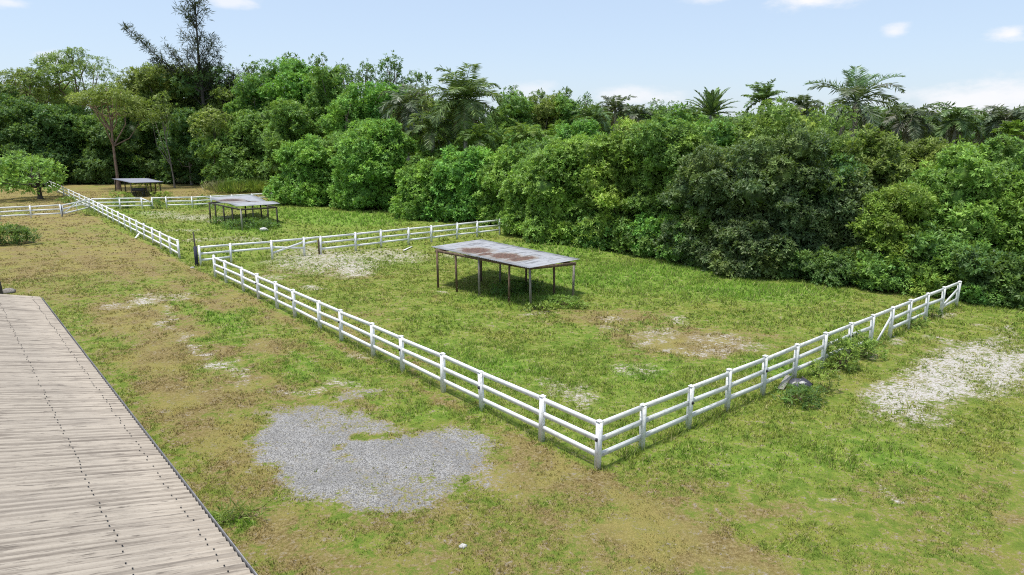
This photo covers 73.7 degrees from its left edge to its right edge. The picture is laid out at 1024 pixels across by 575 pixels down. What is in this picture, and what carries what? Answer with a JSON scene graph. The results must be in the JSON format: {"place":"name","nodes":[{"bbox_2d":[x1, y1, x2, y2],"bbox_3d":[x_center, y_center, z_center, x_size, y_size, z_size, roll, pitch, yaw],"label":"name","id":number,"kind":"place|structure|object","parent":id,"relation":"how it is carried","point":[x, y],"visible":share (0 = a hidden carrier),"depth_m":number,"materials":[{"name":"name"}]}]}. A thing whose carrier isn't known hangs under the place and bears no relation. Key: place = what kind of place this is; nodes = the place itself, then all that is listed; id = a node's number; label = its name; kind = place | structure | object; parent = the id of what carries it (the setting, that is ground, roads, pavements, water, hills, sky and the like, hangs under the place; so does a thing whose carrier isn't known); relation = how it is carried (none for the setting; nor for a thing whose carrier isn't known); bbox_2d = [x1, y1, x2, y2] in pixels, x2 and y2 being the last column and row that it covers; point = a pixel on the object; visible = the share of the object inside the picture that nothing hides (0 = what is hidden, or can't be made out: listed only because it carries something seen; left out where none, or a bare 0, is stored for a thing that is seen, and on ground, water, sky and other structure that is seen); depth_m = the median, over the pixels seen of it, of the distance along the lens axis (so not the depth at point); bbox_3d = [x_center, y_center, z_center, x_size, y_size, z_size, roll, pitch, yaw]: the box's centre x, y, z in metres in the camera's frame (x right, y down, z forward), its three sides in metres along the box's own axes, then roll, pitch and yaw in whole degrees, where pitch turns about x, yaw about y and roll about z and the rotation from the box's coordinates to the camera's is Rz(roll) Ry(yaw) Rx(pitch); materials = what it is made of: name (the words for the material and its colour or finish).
{"place":"outdoors","nodes":[
{"label":"outdoors","id":0,"kind":"place"},
{"bbox_2d":[0,176,1023,574],"bbox_3d":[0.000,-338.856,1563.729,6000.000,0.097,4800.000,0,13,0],"label":"ground","id":1,"kind":"structure","parent":0,"point":[286,438],"depth_m":20.56,"materials":[{"name":"green plant"}]},
{"bbox_2d":[0,221,40,244],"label":"weed clump","id":2,"kind":"object","parent":1,"relation":"on","point":[15,236],"visible":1,"depth_m":54.55,"materials":[{"name":"green plant"}]},
{"bbox_2d":[0,149,59,185],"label":"shrub","id":3,"kind":"object","parent":1,"relation":"on","point":[14,154],"visible":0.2,"depth_m":114.44,"materials":[{"name":"green plant"}]},
{"bbox_2d":[0,92,63,161],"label":"broadleaf tree","id":4,"kind":"object","parent":1,"relation":"on","point":[16,133],"visible":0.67,"depth_m":119.31,"materials":[{"name":"green plant"}]},
{"bbox_2d":[0,150,67,199],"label":"tree","id":5,"kind":"object","parent":1,"relation":"on","point":[38,180],"visible":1,"depth_m":91.78,"materials":[{"name":"green plant"}]},
{"bbox_2d":[0,67,73,107],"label":"broadleaf tree","id":6,"kind":"object","parent":1,"relation":"on","point":[25,89],"visible":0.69,"depth_m":129.48,"materials":[{"name":"green plant"}]},
{"bbox_2d":[24,102,100,182],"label":"broadleaf tree","id":7,"kind":"object","parent":1,"relation":"on","point":[54,119],"visible":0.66,"depth_m":121.09,"materials":[{"name":"green plant"}]},
{"bbox_2d":[16,46,118,112],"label":"broadleaf tree","id":8,"kind":"object","parent":1,"relation":"on","point":[66,67],"visible":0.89,"depth_m":129.69,"materials":[{"name":"green plant"}]},
{"bbox_2d":[65,106,123,156],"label":"broadleaf tree","id":9,"kind":"object","parent":1,"relation":"on","point":[87,121],"visible":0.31,"depth_m":123.58,"materials":[{"name":"green plant"}]},
{"bbox_2d":[66,146,134,183],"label":"shrub","id":10,"kind":"object","parent":1,"relation":"on","point":[93,168],"visible":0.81,"depth_m":121.38,"materials":[{"name":"green plant"}]},
{"bbox_2d":[64,81,153,189],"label":"broadleaf tree","id":11,"kind":"object","parent":1,"relation":"on","point":[99,95],"visible":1,"depth_m":107.91,"materials":[{"name":"green plant"}]},
{"bbox_2d":[0,294,257,574],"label":"barn","id":12,"kind":"structure","parent":1,"relation":"on","point":[92,481],"depth_m":10.60,"materials":[{"name":"wood"}]},
{"bbox_2d":[86,91,171,175],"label":"broadleaf tree","id":13,"kind":"object","parent":1,"relation":"on","point":[135,144],"visible":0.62,"depth_m":122.60,"materials":[{"name":"green plant"}]},
{"bbox_2d":[88,198,180,257],"bbox_3d":[-36.515,-6.222,64.133,0.247,1.515,42.072,-10,16,-37],"label":"rail fence","id":14,"kind":"object","parent":1,"relation":"on","point":[143,229],"visible":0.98,"depth_m":58.56,"materials":[{"name":"white paint"}]},
{"bbox_2d":[118,146,175,182],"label":"shrub","id":15,"kind":"object","parent":1,"relation":"on","point":[137,174],"visible":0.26,"depth_m":125.84,"materials":[{"name":"green plant"}]},
{"bbox_2d":[112,63,201,158],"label":"broadleaf tree","id":16,"kind":"object","parent":1,"relation":"on","point":[143,77],"visible":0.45,"depth_m":125.00,"materials":[{"name":"green plant"}]},
{"bbox_2d":[142,90,175,187],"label":"broadleaf tree","id":17,"kind":"object","parent":1,"relation":"on","point":[162,115],"visible":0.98,"depth_m":110.41,"materials":[{"name":"green plant"}]},
{"bbox_2d":[150,157,207,184],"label":"shrub","id":18,"kind":"object","parent":1,"relation":"on","point":[178,173],"visible":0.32,"depth_m":122.53,"materials":[{"name":"green plant"}]},
{"bbox_2d":[91,193,273,208],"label":"rail fence","id":19,"kind":"object","parent":1,"relation":"on","point":[146,201],"visible":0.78,"depth_m":81.70,"materials":[{"name":"white paint"}]},
{"bbox_2d":[156,103,211,184],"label":"broadleaf tree","id":20,"kind":"object","parent":1,"relation":"on","point":[177,147],"visible":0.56,"depth_m":116.60,"materials":[{"name":"green plant"}]},
{"bbox_2d":[134,66,233,155],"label":"broadleaf tree","id":21,"kind":"object","parent":1,"relation":"on","point":[186,90],"visible":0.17,"depth_m":123.50,"materials":[{"name":"green plant"}]},
{"bbox_2d":[120,0,255,110],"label":"casuarina tree","id":22,"kind":"object","parent":1,"relation":"on","point":[198,63],"visible":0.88,"depth_m":121.55,"materials":[{"name":"green plant"}]},
{"bbox_2d":[187,130,215,167],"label":"broadleaf tree","id":23,"kind":"object","parent":1,"relation":"on","point":[195,143],"visible":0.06,"depth_m":113.79,"materials":[{"name":"green plant"}]},
{"bbox_2d":[186,104,233,178],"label":"broadleaf tree","id":24,"kind":"object","parent":1,"relation":"on","point":[204,116],"visible":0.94,"depth_m":107.76,"materials":[{"name":"green plant"}]},
{"bbox_2d":[196,79,245,119],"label":"broadleaf tree","id":25,"kind":"object","parent":1,"relation":"on","point":[224,94],"visible":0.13,"depth_m":122.33,"materials":[{"name":"green plant"}]},
{"bbox_2d":[211,496,270,527],"bbox_3d":[-6.259,5.128,15.515,1.668,0.632,1.220,0,13,0],"label":"grass tuft","id":26,"kind":"object","parent":1,"relation":"on","point":[231,515],"visible":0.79,"depth_m":15.46,"materials":[{"name":"green plant"}]},
{"bbox_2d":[207,195,279,230],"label":"field shelter","id":27,"kind":"object","parent":1,"relation":"on","point":[246,200],"visible":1,"depth_m":67.72,"materials":[{"name":"grey metal"}]},
{"bbox_2d":[194,100,303,191],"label":"broadleaf tree","id":28,"kind":"object","parent":1,"relation":"on","point":[238,150],"visible":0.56,"depth_m":107.53,"materials":[{"name":"green plant"}]},
{"bbox_2d":[221,59,286,125],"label":"broadleaf tree","id":29,"kind":"object","parent":1,"relation":"on","point":[251,99],"visible":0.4,"depth_m":116.49,"materials":[{"name":"green plant"}]},
{"bbox_2d":[255,56,318,131],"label":"broadleaf tree","id":30,"kind":"object","parent":1,"relation":"on","point":[293,70],"visible":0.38,"depth_m":111.18,"materials":[{"name":"green plant"}]},
{"bbox_2d":[258,97,325,173],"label":"broadleaf tree","id":31,"kind":"object","parent":1,"relation":"on","point":[291,121],"visible":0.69,"depth_m":100.18,"materials":[{"name":"green plant"}]},
{"bbox_2d":[262,133,336,206],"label":"broadleaf tree","id":32,"kind":"object","parent":1,"relation":"on","point":[304,177],"visible":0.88,"depth_m":84.44,"materials":[{"name":"green plant"}]},
{"bbox_2d":[301,64,364,142],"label":"broadleaf tree","id":33,"kind":"object","parent":1,"relation":"on","point":[327,84],"visible":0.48,"depth_m":102.60,"materials":[{"name":"green plant"}]},
{"bbox_2d":[314,82,367,143],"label":"broadleaf tree","id":34,"kind":"object","parent":1,"relation":"on","point":[341,106],"visible":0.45,"depth_m":95.93,"materials":[{"name":"green plant"}]},
{"bbox_2d":[198,218,500,264],"bbox_3d":[-10.809,-3.660,52.605,24.892,1.521,0.668,-9,16,-36],"label":"rail fence","id":35,"kind":"object","parent":1,"relation":"on","point":[355,240],"visible":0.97,"depth_m":51.50,"materials":[{"name":"white paint"}]},
{"bbox_2d":[326,117,425,211],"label":"broadleaf tree","id":36,"kind":"object","parent":1,"relation":"on","point":[368,161],"visible":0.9,"depth_m":78.41,"materials":[{"name":"green plant"}]},
{"bbox_2d":[349,80,419,156],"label":"broadleaf tree","id":37,"kind":"object","parent":1,"relation":"on","point":[372,93],"visible":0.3,"depth_m":98.08,"materials":[{"name":"green plant"}]},
{"bbox_2d":[368,50,405,102],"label":"broadleaf tree","id":38,"kind":"object","parent":1,"relation":"on","point":[387,75],"visible":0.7,"depth_m":110.60,"materials":[{"name":"green plant"}]},
{"bbox_2d":[378,84,434,160],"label":"palm tree","id":39,"kind":"object","parent":1,"relation":"on","point":[404,101],"visible":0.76,"depth_m":88.01,"materials":[{"name":"green plant"}]},
{"bbox_2d":[212,255,603,469],"bbox_3d":[-8.003,1.422,29.742,0.249,1.520,32.267,-10,16,-38],"label":"rail fence","id":40,"kind":"object","parent":1,"relation":"on","point":[596,453],"visible":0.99,"depth_m":23.05,"materials":[{"name":"white paint"}]},
{"bbox_2d":[388,158,440,220],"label":"broadleaf tree","id":41,"kind":"object","parent":1,"relation":"on","point":[413,187],"visible":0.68,"depth_m":69.85,"materials":[{"name":"green plant"}]},
{"bbox_2d":[402,110,457,156],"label":"palm tree","id":42,"kind":"object","parent":1,"relation":"on","point":[427,134],"visible":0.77,"depth_m":78.94,"materials":[{"name":"green plant"}]},
{"bbox_2d":[404,142,463,172],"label":"broadleaf tree","id":43,"kind":"object","parent":1,"relation":"on","point":[426,154],"visible":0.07,"depth_m":78.45,"materials":[{"name":"green plant"}]},
{"bbox_2d":[418,144,501,222],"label":"broadleaf tree","id":44,"kind":"object","parent":1,"relation":"on","point":[456,170],"visible":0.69,"depth_m":67.94,"materials":[{"name":"green plant"}]},
{"bbox_2d":[417,62,503,152],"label":"palm tree","id":45,"kind":"object","parent":1,"relation":"on","point":[461,90],"visible":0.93,"depth_m":75.97,"materials":[{"name":"green plant"}]},
{"bbox_2d":[455,120,500,150],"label":"palm tree","id":46,"kind":"object","parent":1,"relation":"on","point":[484,134],"visible":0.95,"depth_m":73.64,"materials":[{"name":"green plant"}]},
{"bbox_2d":[467,144,522,225],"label":"broadleaf tree","id":47,"kind":"object","parent":1,"relation":"on","point":[494,175],"visible":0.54,"depth_m":65.89,"materials":[{"name":"green plant"}]},
{"bbox_2d":[432,239,577,306],"bbox_3d":[-0.562,-1.070,38.834,5.570,2.342,9.707,-12,17,-43],"label":"field shelter","id":48,"kind":"object","parent":1,"relation":"on","point":[481,250],"visible":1,"depth_m":37.45,"materials":[{"name":"metal"}]},
{"bbox_2d":[476,89,536,151],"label":"broadleaf tree","id":49,"kind":"object","parent":1,"relation":"on","point":[519,110],"visible":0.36,"depth_m":105.08,"materials":[{"name":"green plant"}]},
{"bbox_2d":[6,82,1020,170],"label":"wood","id":50,"kind":"object","parent":1,"relation":"on","point":[735,119],"visible":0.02,"depth_m":141.25,"materials":[{"name":"green plant"}]},
{"bbox_2d":[487,278,546,295],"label":"weed clump","id":51,"kind":"object","parent":1,"relation":"on","point":[515,289],"visible":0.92,"depth_m":37.55,"materials":[{"name":"green plant"}]},
{"bbox_2d":[495,158,539,237],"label":"broadleaf tree","id":52,"kind":"object","parent":1,"relation":"on","point":[512,219],"visible":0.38,"depth_m":58.49,"materials":[{"name":"green plant"}]},
{"bbox_2d":[502,118,547,146],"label":"palm tree","id":53,"kind":"object","parent":1,"relation":"on","point":[523,133],"visible":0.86,"depth_m":69.97,"materials":[{"name":"green plant"}]},
{"bbox_2d":[506,135,556,201],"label":"broadleaf tree","id":54,"kind":"object","parent":1,"relation":"on","point":[525,147],"visible":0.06,"depth_m":66.63,"materials":[{"name":"green plant"}]},
{"bbox_2d":[525,93,561,136],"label":"broadleaf tree","id":55,"kind":"object","parent":1,"relation":"on","point":[543,119],"visible":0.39,"depth_m":107.11,"materials":[{"name":"green plant"}]},
{"bbox_2d":[512,133,595,245],"bbox_3d":[4.359,-8.196,56.468,8.850,9.165,8.687,0,13,0],"label":"broadleaf tree","id":56,"kind":"object","parent":1,"relation":"on","point":[554,167],"visible":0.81,"depth_m":54.15,"materials":[{"name":"green plant"}]},
{"bbox_2d":[538,293,588,308],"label":"weed clump","id":57,"kind":"object","parent":1,"relation":"on","point":[557,296],"visible":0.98,"depth_m":34.66,"materials":[{"name":"green plant"}]},
{"bbox_2d":[547,92,581,135],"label":"broadleaf tree","id":58,"kind":"object","parent":1,"relation":"on","point":[568,106],"visible":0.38,"depth_m":105.42,"materials":[{"name":"green plant"}]},
{"bbox_2d":[551,116,607,143],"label":"broadleaf tree","id":59,"kind":"object","parent":1,"relation":"on","point":[565,131],"visible":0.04,"depth_m":69.85,"materials":[{"name":"green plant"}]},
{"bbox_2d":[569,104,613,136],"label":"palm tree","id":60,"kind":"object","parent":1,"relation":"on","point":[594,114],"visible":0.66,"depth_m":88.87,"materials":[{"name":"green plant"}]},
{"bbox_2d":[574,210,629,250],"bbox_3d":[7.594,-4.510,53.093,5.080,3.172,4.942,12,17,43],"label":"shrub","id":61,"kind":"object","parent":1,"relation":"on","point":[604,244],"visible":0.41,"depth_m":51.72,"materials":[{"name":"green plant"}]},
{"bbox_2d":[569,116,656,252],"bbox_3d":[8.212,-8.056,53.136,8.020,10.308,8.240,11,17,41],"label":"broadleaf tree","id":62,"kind":"object","parent":1,"relation":"on","point":[608,177],"visible":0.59,"depth_m":51.20,"materials":[{"name":"green plant"}]},
{"bbox_2d":[594,94,636,130],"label":"palm tree","id":63,"kind":"object","parent":1,"relation":"on","point":[616,106],"visible":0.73,"depth_m":94.30,"materials":[{"name":"green plant"}]},
{"bbox_2d":[617,104,653,127],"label":"palm tree","id":64,"kind":"object","parent":1,"relation":"on","point":[636,115],"visible":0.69,"depth_m":92.40,"materials":[{"name":"green plant"}]},
{"bbox_2d":[623,209,671,256],"bbox_3d":[10.277,-3.953,49.558,4.312,3.603,4.117,6,14,25],"label":"shrub","id":65,"kind":"object","parent":1,"relation":"on","point":[642,226],"visible":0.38,"depth_m":48.79,"materials":[{"name":"green plant"}]},
{"bbox_2d":[612,108,722,258],"bbox_3d":[11.391,-7.622,49.845,7.723,10.692,7.876,7,14,27],"label":"broadleaf tree","id":66,"kind":"object","parent":1,"relation":"on","point":[662,157],"visible":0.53,"depth_m":48.28,"materials":[{"name":"green plant"}]},
{"bbox_2d":[650,103,695,142],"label":"broadleaf tree","id":67,"kind":"object","parent":1,"relation":"on","point":[672,117],"visible":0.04,"depth_m":61.60,"materials":[{"name":"green plant"}]},
{"bbox_2d":[654,199,721,266],"bbox_3d":[12.341,-3.990,46.417,5.435,4.980,4.765,0,13,0],"label":"shrub","id":68,"kind":"object","parent":1,"relation":"on","point":[669,255],"visible":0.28,"depth_m":45.44,"materials":[{"name":"green plant"}]},
{"bbox_2d":[651,142,757,271],"bbox_3d":[14.238,-5.514,45.729,9.295,8.462,7.573,0,13,0],"label":"broadleaf tree","id":69,"kind":"object","parent":1,"relation":"on","point":[702,175],"visible":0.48,"depth_m":44.23,"materials":[{"name":"green plant"}]},
{"bbox_2d":[685,87,742,125],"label":"palm tree","id":70,"kind":"object","parent":1,"relation":"on","point":[711,102],"visible":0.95,"depth_m":63.33,"materials":[{"name":"green plant"}]},
{"bbox_2d":[701,114,740,156],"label":"broadleaf tree","id":71,"kind":"object","parent":1,"relation":"on","point":[723,135],"visible":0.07,"depth_m":50.97,"materials":[{"name":"green plant"}]},
{"bbox_2d":[706,211,787,277],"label":"broadleaf tree","id":72,"kind":"object","parent":1,"relation":"on","point":[737,235],"visible":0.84,"depth_m":41.55,"materials":[{"name":"green plant"}]},
{"bbox_2d":[741,78,786,114],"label":"palm tree","id":73,"kind":"object","parent":1,"relation":"on","point":[764,92],"visible":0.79,"depth_m":67.19,"materials":[{"name":"green plant"}]},
{"bbox_2d":[601,281,961,456],"bbox_3d":[12.433,2.220,26.131,26.671,1.513,0.250,-11,16,-39],"label":"rail fence","id":74,"kind":"object","parent":1,"relation":"on","point":[688,403],"visible":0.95,"depth_m":22.22,"materials":[{"name":"white paint"}]},
{"bbox_2d":[688,95,875,243],"bbox_3d":[19.029,-7.455,47.804,12.683,11.405,13.513,-9,15,-34],"label":"broadleaf tree","id":75,"kind":"object","parent":1,"relation":"on","point":[775,124],"visible":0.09,"depth_m":44.45,"materials":[{"name":"green plant"}]},
{"bbox_2d":[707,120,857,278],"bbox_3d":[17.272,-5.681,43.544,9.857,9.730,8.500,0,13,0],"label":"broadleaf tree","id":76,"kind":"object","parent":1,"relation":"on","point":[774,172],"visible":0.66,"depth_m":41.19,"materials":[{"name":"green plant"}]},
{"bbox_2d":[757,242,814,280],"bbox_3d":[16.483,-1.735,42.303,4.484,2.403,4.225,0,13,0],"label":"shrub","id":77,"kind":"object","parent":1,"relation":"on","point":[785,273],"visible":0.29,"depth_m":41.03,"materials":[{"name":"green plant"}]},
{"bbox_2d":[770,382,826,408],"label":"weed clump","id":78,"kind":"object","parent":1,"relation":"on","point":[802,388],"visible":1,"depth_m":22.13,"materials":[{"name":"green plant"}]},
{"bbox_2d":[782,93,825,120],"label":"palm tree","id":79,"kind":"object","parent":1,"relation":"on","point":[805,104],"visible":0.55,"depth_m":69.00,"materials":[{"name":"green plant"}]},
{"bbox_2d":[791,244,865,286],"bbox_3d":[18.818,-1.321,40.358,4.526,2.420,3.939,0,13,0],"label":"shrub","id":80,"kind":"object","parent":1,"relation":"on","point":[836,268],"visible":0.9,"depth_m":39.63,"materials":[{"name":"green plant"}]},
{"bbox_2d":[805,152,867,252],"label":"broadleaf tree","id":81,"kind":"object","parent":1,"relation":"on","point":[848,165],"visible":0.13,"depth_m":41.87,"materials":[{"name":"green plant"}]},
{"bbox_2d":[819,327,861,371],"bbox_3d":[12.341,2.302,25.400,1.629,1.562,1.385,0,13,0],"label":"weed clump","id":82,"kind":"object","parent":1,"relation":"on","point":[848,344],"visible":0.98,"depth_m":25.31,"materials":[{"name":"green plant"}]},
{"bbox_2d":[805,168,878,254],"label":"broadleaf tree","id":83,"kind":"object","parent":1,"relation":"on","point":[839,234],"visible":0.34,"depth_m":41.13,"materials":[{"name":"green plant"}]},
{"bbox_2d":[805,65,905,149],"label":"palm tree","id":84,"kind":"object","parent":1,"relation":"on","point":[858,90],"visible":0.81,"depth_m":53.84,"materials":[{"name":"green plant"}]},
{"bbox_2d":[832,328,888,360],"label":"weed clump","id":85,"kind":"object","parent":1,"relation":"on","point":[866,339],"visible":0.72,"depth_m":26.59,"materials":[{"name":"green plant"}]},
{"bbox_2d":[830,123,916,196],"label":"broadleaf tree","id":86,"kind":"object","parent":1,"relation":"on","point":[881,170],"visible":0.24,"depth_m":44.47,"materials":[{"name":"green plant"}]},
{"bbox_2d":[852,249,917,294],"bbox_3d":[21.240,-0.978,38.508,4.019,2.502,3.799,0,13,0],"label":"shrub","id":87,"kind":"object","parent":1,"relation":"on","point":[872,275],"visible":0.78,"depth_m":37.84,"materials":[{"name":"green plant"}]},
{"bbox_2d":[843,180,941,290],"bbox_3d":[22.139,-3.061,39.445,5.166,6.244,5.149,-8,15,-31],"label":"broadleaf tree","id":88,"kind":"object","parent":1,"relation":"on","point":[888,226],"visible":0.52,"depth_m":38.72,"materials":[{"name":"green plant"}]},
{"bbox_2d":[878,103,944,146],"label":"palm tree","id":89,"kind":"object","parent":1,"relation":"on","point":[913,127],"visible":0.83,"depth_m":59.66,"materials":[{"name":"green plant"}]},
{"bbox_2d":[883,135,958,185],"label":"broadleaf tree","id":90,"kind":"object","parent":1,"relation":"on","point":[920,150],"visible":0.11,"depth_m":51.15,"materials":[{"name":"green plant"}]},
{"bbox_2d":[896,219,998,297],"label":"broadleaf tree","id":91,"kind":"object","parent":1,"relation":"on","point":[933,251],"visible":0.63,"depth_m":36.88,"materials":[{"name":"green plant"}]},
{"bbox_2d":[887,135,1019,250],"bbox_3d":[26.478,-4.665,40.989,8.535,8.863,9.127,0,13,0],"label":"broadleaf tree","id":92,"kind":"object","parent":1,"relation":"on","point":[950,181],"visible":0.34,"depth_m":38.77,"materials":[{"name":"green plant"}]},
{"bbox_2d":[925,101,988,145],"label":"palm tree","id":93,"kind":"object","parent":1,"relation":"on","point":[958,122],"visible":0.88,"depth_m":55.82,"materials":[{"name":"green plant"}]},
{"bbox_2d":[950,281,1013,305],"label":"shrub","id":94,"kind":"object","parent":1,"relation":"on","point":[973,293],"visible":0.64,"depth_m":34.92,"materials":[{"name":"green plant"}]},
{"bbox_2d":[945,244,1023,308],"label":"broadleaf tree","id":95,"kind":"object","parent":1,"relation":"on","point":[994,270],"visible":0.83,"depth_m":34.74,"materials":[{"name":"green plant"}]},
{"bbox_2d":[957,109,1012,150],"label":"palm tree","id":96,"kind":"object","parent":1,"relation":"on","point":[977,135],"visible":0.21,"depth_m":62.01,"materials":[{"name":"green plant"}]},
{"bbox_2d":[965,169,1023,256],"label":"broadleaf tree","id":97,"kind":"object","parent":1,"relation":"on","point":[1007,198],"visible":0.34,"depth_m":37.56,"materials":[{"name":"green plant"}]},
{"bbox_2d":[973,103,1023,153],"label":"palm tree","id":98,"kind":"object","parent":1,"relation":"on","point":[1003,114],"visible":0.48,"depth_m":59.91,"materials":[{"name":"green plant"}]},
{"bbox_2d":[979,132,1023,192],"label":"broadleaf tree","id":99,"kind":"object","parent":1,"relation":"on","point":[1009,159],"visible":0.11,"depth_m":47.32,"materials":[{"name":"green plant"}]},
{"bbox_2d":[990,119,1023,140],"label":"broadleaf tree","id":100,"kind":"object","parent":1,"relation":"on","point":[1012,128],"visible":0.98,"depth_m":53.37,"materials":[{"name":"green plant"}]},
{"bbox_2d":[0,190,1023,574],"bbox_3d":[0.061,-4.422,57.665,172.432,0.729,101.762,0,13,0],"label":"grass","id":101,"kind":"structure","parent":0,"point":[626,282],"depth_m":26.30,"materials":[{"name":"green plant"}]},
{"bbox_2d":[0,0,1023,122],"label":"sky","id":102,"kind":"structure","parent":0,"point":[965,53],"materials":[{"name":"blue"}]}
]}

